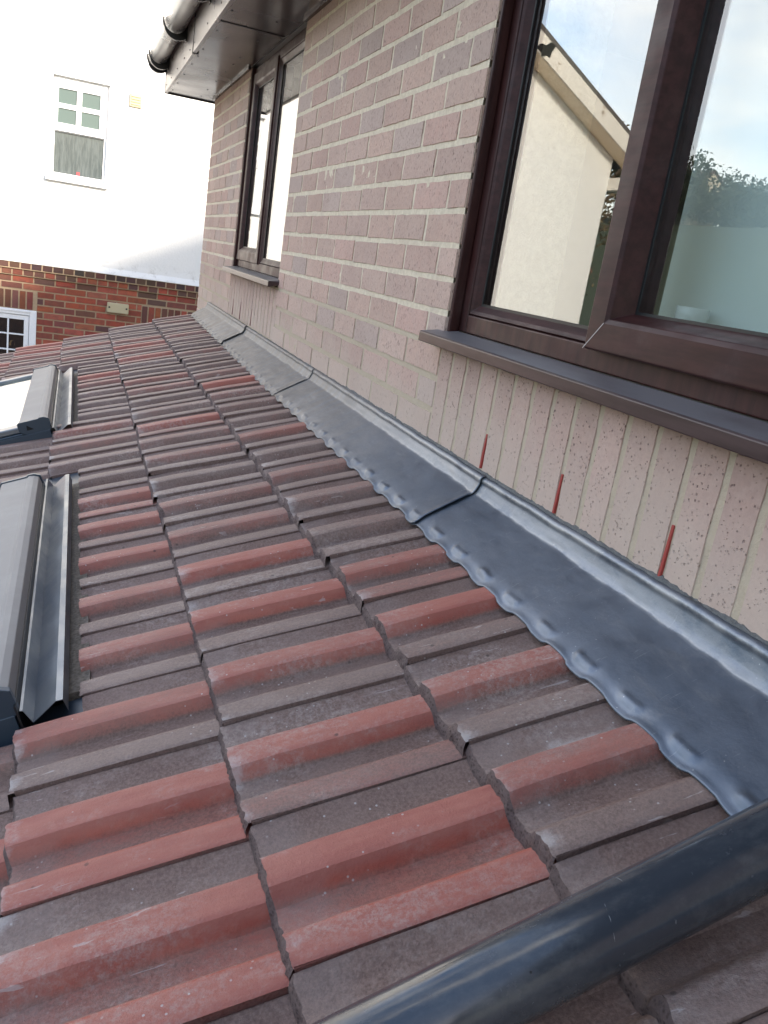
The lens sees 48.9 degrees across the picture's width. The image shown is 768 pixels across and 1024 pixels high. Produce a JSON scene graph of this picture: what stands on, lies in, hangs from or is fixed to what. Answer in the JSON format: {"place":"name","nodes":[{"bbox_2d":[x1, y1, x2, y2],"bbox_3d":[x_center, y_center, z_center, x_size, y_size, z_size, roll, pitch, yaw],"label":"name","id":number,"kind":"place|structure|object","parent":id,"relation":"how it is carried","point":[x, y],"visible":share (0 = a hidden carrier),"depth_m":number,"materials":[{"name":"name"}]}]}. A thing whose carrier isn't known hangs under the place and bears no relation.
{"place":"outdoors","nodes":[
{"label":"outdoors","id":0,"kind":"place"},
{"bbox_2d":[0,0,214,353],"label":"neighbour house","id":1,"kind":"structure","parent":0,"point":[105,145],"depth_m":9.38,"materials":[{"name":"white render"},{"name":"red brick"},{"name":"glass"}]},
{"bbox_2d":[0,307,36,353],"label":"window frame","id":2,"kind":"structure","parent":1,"relation":"in","point":[15,328],"depth_m":9.61,"materials":[{"name":"white plastic"}]},
{"bbox_2d":[50,75,109,182],"bbox_3d":[-3.320,-4.159,9.219,0.567,0.997,0.075,3,17,-21],"label":"window frame","id":3,"kind":"structure","parent":1,"relation":"in","point":[80,110],"depth_m":9.20,"materials":[{"name":"white plastic"}]},
{"bbox_2d":[674,305,709,322],"bbox_3d":[0.479,-0.270,1.375,0.052,0.125,0.080,3,17,-21],"label":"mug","id":4,"kind":"object","parent":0,"point":[692,314],"visible":0.15,"depth_m":1.33,"materials":[{"name":"white ceramic"}]},
{"bbox_3d":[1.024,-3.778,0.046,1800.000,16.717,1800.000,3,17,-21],"label":"ground","id":5,"kind":"structure","parent":0,"visible":0},
{"bbox_2d":[147,0,767,640],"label":"brick house","id":6,"kind":"structure","parent":5,"relation":"on","point":[499,240],"depth_m":1.86,"materials":[{"name":"brick"},{"name":"brown plastic"},{"name":"glass"}]},
{"bbox_2d":[233,27,306,277],"bbox_3d":[-0.521,-1.618,3.961,0.083,1.002,1.172,3,17,-21],"label":"window frame","id":7,"kind":"structure","parent":6,"relation":"in","point":[272,81],"depth_m":4.03,"materials":[{"name":"plastic"}]},
{"bbox_2d":[0,302,767,1023],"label":"tiled roof","id":8,"kind":"structure","parent":6,"relation":"attached to","point":[322,694],"depth_m":1.14,"materials":[{"name":"concrete tile"},{"name":"lead"}]},
{"bbox_2d":[0,364,78,444],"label":"roof window","id":9,"kind":"structure","parent":8,"relation":"in","point":[32,406],"depth_m":3.26,"materials":[{"name":"grey metal"}]},
{"bbox_2d":[0,472,90,746],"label":"roof window","id":10,"kind":"structure","parent":8,"relation":"in","point":[40,594],"depth_m":1.57,"materials":[{"name":"grey metal"}]},
{"bbox_2d":[312,798,767,1023],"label":"drainpipe","id":11,"kind":"object","parent":8,"relation":"on","point":[537,965],"visible":1,"depth_m":0.68,"materials":[{"name":"black plastic"}]},
{"bbox_2d":[447,0,767,420],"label":"window frame","id":12,"kind":"structure","parent":6,"relation":"in","point":[724,367],"depth_m":1.34,"materials":[{"name":"plastic"}]}
]}

